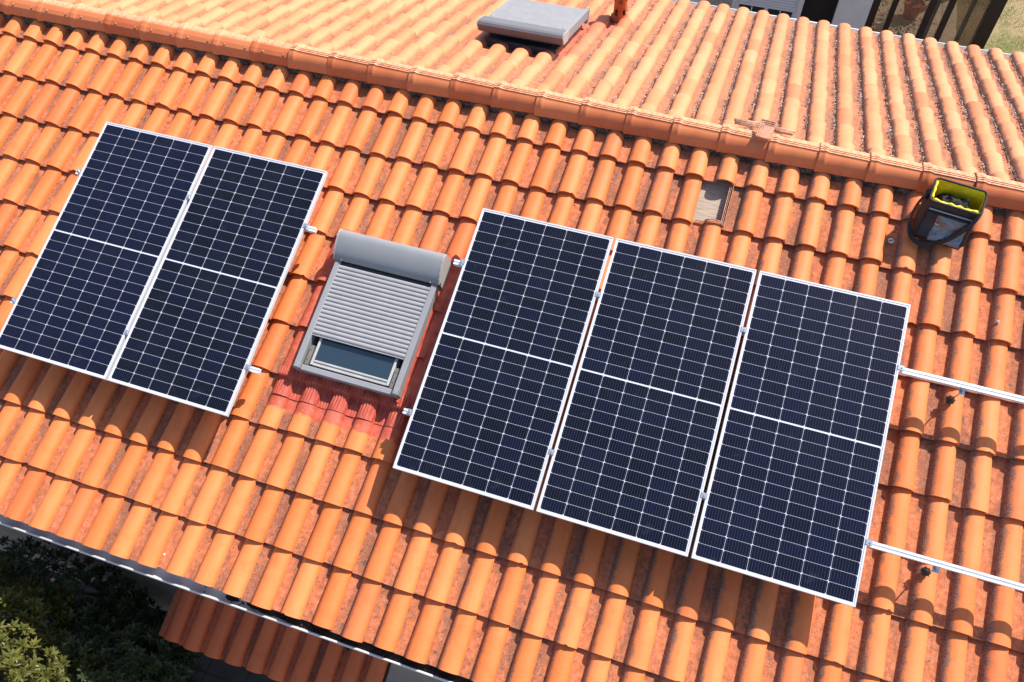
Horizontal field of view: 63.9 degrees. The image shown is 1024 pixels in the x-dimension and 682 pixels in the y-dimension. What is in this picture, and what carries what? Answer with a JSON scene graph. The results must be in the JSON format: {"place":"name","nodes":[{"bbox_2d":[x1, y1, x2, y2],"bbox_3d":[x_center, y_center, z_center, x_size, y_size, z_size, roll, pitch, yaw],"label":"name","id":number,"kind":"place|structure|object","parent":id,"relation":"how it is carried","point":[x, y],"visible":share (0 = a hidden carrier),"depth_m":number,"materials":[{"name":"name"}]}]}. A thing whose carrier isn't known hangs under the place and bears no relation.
{"place":"outdoors","nodes":[
{"label":"outdoors","id":0,"kind":"place"},
{"bbox_2d":[0,557,278,681],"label":"patio","id":1,"kind":"structure","parent":0,"point":[216,670],"depth_m":8.78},
{"bbox_2d":[0,556,110,681],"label":"shrub","id":2,"kind":"object","parent":1,"relation":"on","point":[13,658],"visible":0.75,"depth_m":6.76,"materials":[{"name":"green plant"}]},
{"bbox_2d":[0,535,167,648],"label":"flowering shrub","id":3,"kind":"object","parent":1,"relation":"on","point":[106,587],"visible":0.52,"depth_m":7.52,"materials":[{"name":"green plant"}]},
{"bbox_2d":[29,595,201,681],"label":"shrub","id":4,"kind":"object","parent":1,"relation":"on","point":[155,666],"visible":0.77,"depth_m":7.04,"materials":[{"name":"green plant"}]},
{"bbox_2d":[2,50,1023,677],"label":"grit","id":5,"kind":"object","parent":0,"point":[810,638],"visible":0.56,"depth_m":6.12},
{"bbox_2d":[690,0,873,28],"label":"neighbouring house","id":6,"kind":"structure","parent":0,"point":[853,13],"depth_m":13.55,"materials":[{"name":"stone"}]},
{"bbox_2d":[735,0,798,17],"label":"window","id":7,"kind":"structure","parent":6,"relation":"in","point":[773,7],"depth_m":13.71,"materials":[{"name":"grey glass"}]},
{"bbox_2d":[800,0,838,23],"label":"doorway","id":8,"kind":"structure","parent":6,"relation":"in","point":[814,10],"depth_m":13.57,"materials":[{"name":"black"}]},
{"bbox_2d":[984,0,1023,53],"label":"ground","id":9,"kind":"structure","parent":0,"point":[998,32],"depth_m":15.21,"materials":[{"name":"green plant"}]},
{"bbox_2d":[0,0,1023,681],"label":"house","id":10,"kind":"structure","parent":9,"relation":"on","point":[410,122],"depth_m":6.40,"materials":[{"name":"ceramic"}]},
{"bbox_2d":[10,298,261,374],"bbox_3d":[-2.976,0.003,6.489,2.261,0.287,0.096,15,74,12],"label":"mounting rail","id":11,"kind":"object","parent":10,"relation":"attached to","point":[252,369],"visible":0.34,"depth_m":6.19,"materials":[{"name":"metal"}]},
{"bbox_2d":[75,168,317,233],"bbox_3d":[-2.623,-1.100,6.821,2.253,0.312,0.096,15,74,12],"label":"mounting rail","id":12,"kind":"object","parent":10,"relation":"attached to","point":[309,228],"visible":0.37,"depth_m":6.51,"materials":[{"name":"metal"}]},
{"bbox_2d":[0,121,213,379],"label":"solar panel","id":13,"kind":"object","parent":12,"relation":"attached to","point":[82,294],"visible":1,"depth_m":6.64,"materials":[{"name":"glass"}]},
{"bbox_2d":[107,146,327,416],"bbox_3d":[-2.290,-0.529,6.456,1.038,0.036,2.094,15,74,12],"label":"solar panel","id":14,"kind":"object","parent":12,"relation":"attached to","point":[193,338],"visible":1,"depth_m":6.42,"materials":[{"name":"blue glass"}]},
{"bbox_2d":[158,587,391,681],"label":"door canopy","id":15,"kind":"object","parent":10,"relation":"attached to","point":[234,636],"visible":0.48,"depth_m":6.95,"materials":[{"name":"ceramic"}]},
{"bbox_2d":[272,229,461,430],"bbox_3d":[-1.069,-0.103,6.365,1.275,0.298,1.385,15,73,12],"label":"roof window","id":16,"kind":"structure","parent":10,"relation":"attached to","point":[375,316],"depth_m":6.35,"materials":[{"name":"grey metal"}]},
{"bbox_2d":[476,0,589,54],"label":"roof window","id":17,"kind":"structure","parent":10,"relation":"attached to","point":[536,27],"depth_m":8.19,"materials":[{"name":"grey metal"}]},
{"bbox_2d":[611,0,628,23],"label":"roof vent","id":18,"kind":"object","parent":10,"relation":"on","point":[618,13],"visible":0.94,"depth_m":9.04,"materials":[{"name":"ceramic"}]},
{"bbox_2d":[403,408,1023,591],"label":"mounting rail","id":19,"kind":"object","parent":10,"relation":"attached to","point":[936,564],"visible":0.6,"depth_m":5.21,"materials":[{"name":"metal"}]},
{"bbox_2d":[453,259,1023,403],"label":"mounting rail","id":20,"kind":"object","parent":10,"relation":"attached to","point":[962,387],"visible":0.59,"depth_m":5.55,"materials":[{"name":"metal"}]},
{"bbox_2d":[393,208,613,509],"bbox_3d":[-0.040,0.065,5.971,1.038,0.036,2.094,15,74,12],"label":"solar panel","id":21,"kind":"object","parent":20,"relation":"on","point":[485,416],"visible":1,"depth_m":5.94,"materials":[{"name":"blue glass"}]},
{"bbox_2d":[536,238,756,556],"bbox_3d":[0.966,0.326,5.756,1.038,0.036,2.094,15,74,12],"label":"solar panel","id":22,"kind":"object","parent":20,"relation":"attached to","point":[634,448],"visible":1,"depth_m":5.72,"materials":[{"name":"blue glass"}]},
{"bbox_2d":[691,271,910,606],"bbox_3d":[1.972,0.587,5.541,1.038,0.036,2.094,15,74,12],"label":"solar panel","id":23,"kind":"object","parent":20,"relation":"attached to","point":[789,501],"visible":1,"depth_m":5.50,"materials":[{"name":"blue glass"}]},
{"bbox_2d":[734,118,759,127],"bbox_3d":[1.922,-1.753,6.617,0.265,0.042,0.081,12,55,10],"label":"loose tile","id":24,"kind":"object","parent":10,"relation":"on","point":[743,122],"visible":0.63,"depth_m":6.60,"materials":[{"name":"ceramic"}]},
{"bbox_2d":[488,0,1023,181],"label":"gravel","id":25,"kind":"structure","parent":10,"relation":"on","point":[861,96],"depth_m":7.94,"materials":[{"name":"grey gravel"}]},
{"bbox_2d":[754,118,776,140],"bbox_3d":[2.005,-1.672,6.482,0.125,0.024,0.175,20,71,15],"label":"loose tile","id":26,"kind":"object","parent":10,"relation":"on","point":[765,129],"visible":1,"depth_m":6.48,"materials":[{"name":"ceramic"}]},
{"bbox_2d":[774,126,794,135],"bbox_3d":[2.172,-1.676,6.552,0.170,0.042,0.081,16,56,13],"label":"loose tile","id":27,"kind":"object","parent":10,"relation":"on","point":[785,131],"visible":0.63,"depth_m":6.53,"materials":[{"name":"ceramic"}]},
{"bbox_2d":[907,177,987,249],"bbox_3d":[3.195,-0.914,6.056,0.430,0.289,0.447,21,74,14],"label":"tool bag","id":28,"kind":"object","parent":10,"relation":"on","point":[949,213],"visible":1,"depth_m":6.02,"materials":[{"name":"black fabric"}]},
{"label":"porch floor","id":29,"kind":"structure","parent":0,"visible":0},
{"bbox_2d":[864,0,1007,48],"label":"glazed porch","id":30,"kind":"object","parent":29,"relation":"on","point":[965,23],"visible":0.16,"depth_m":13.02,"materials":[{"name":"brown metal"}]}
]}

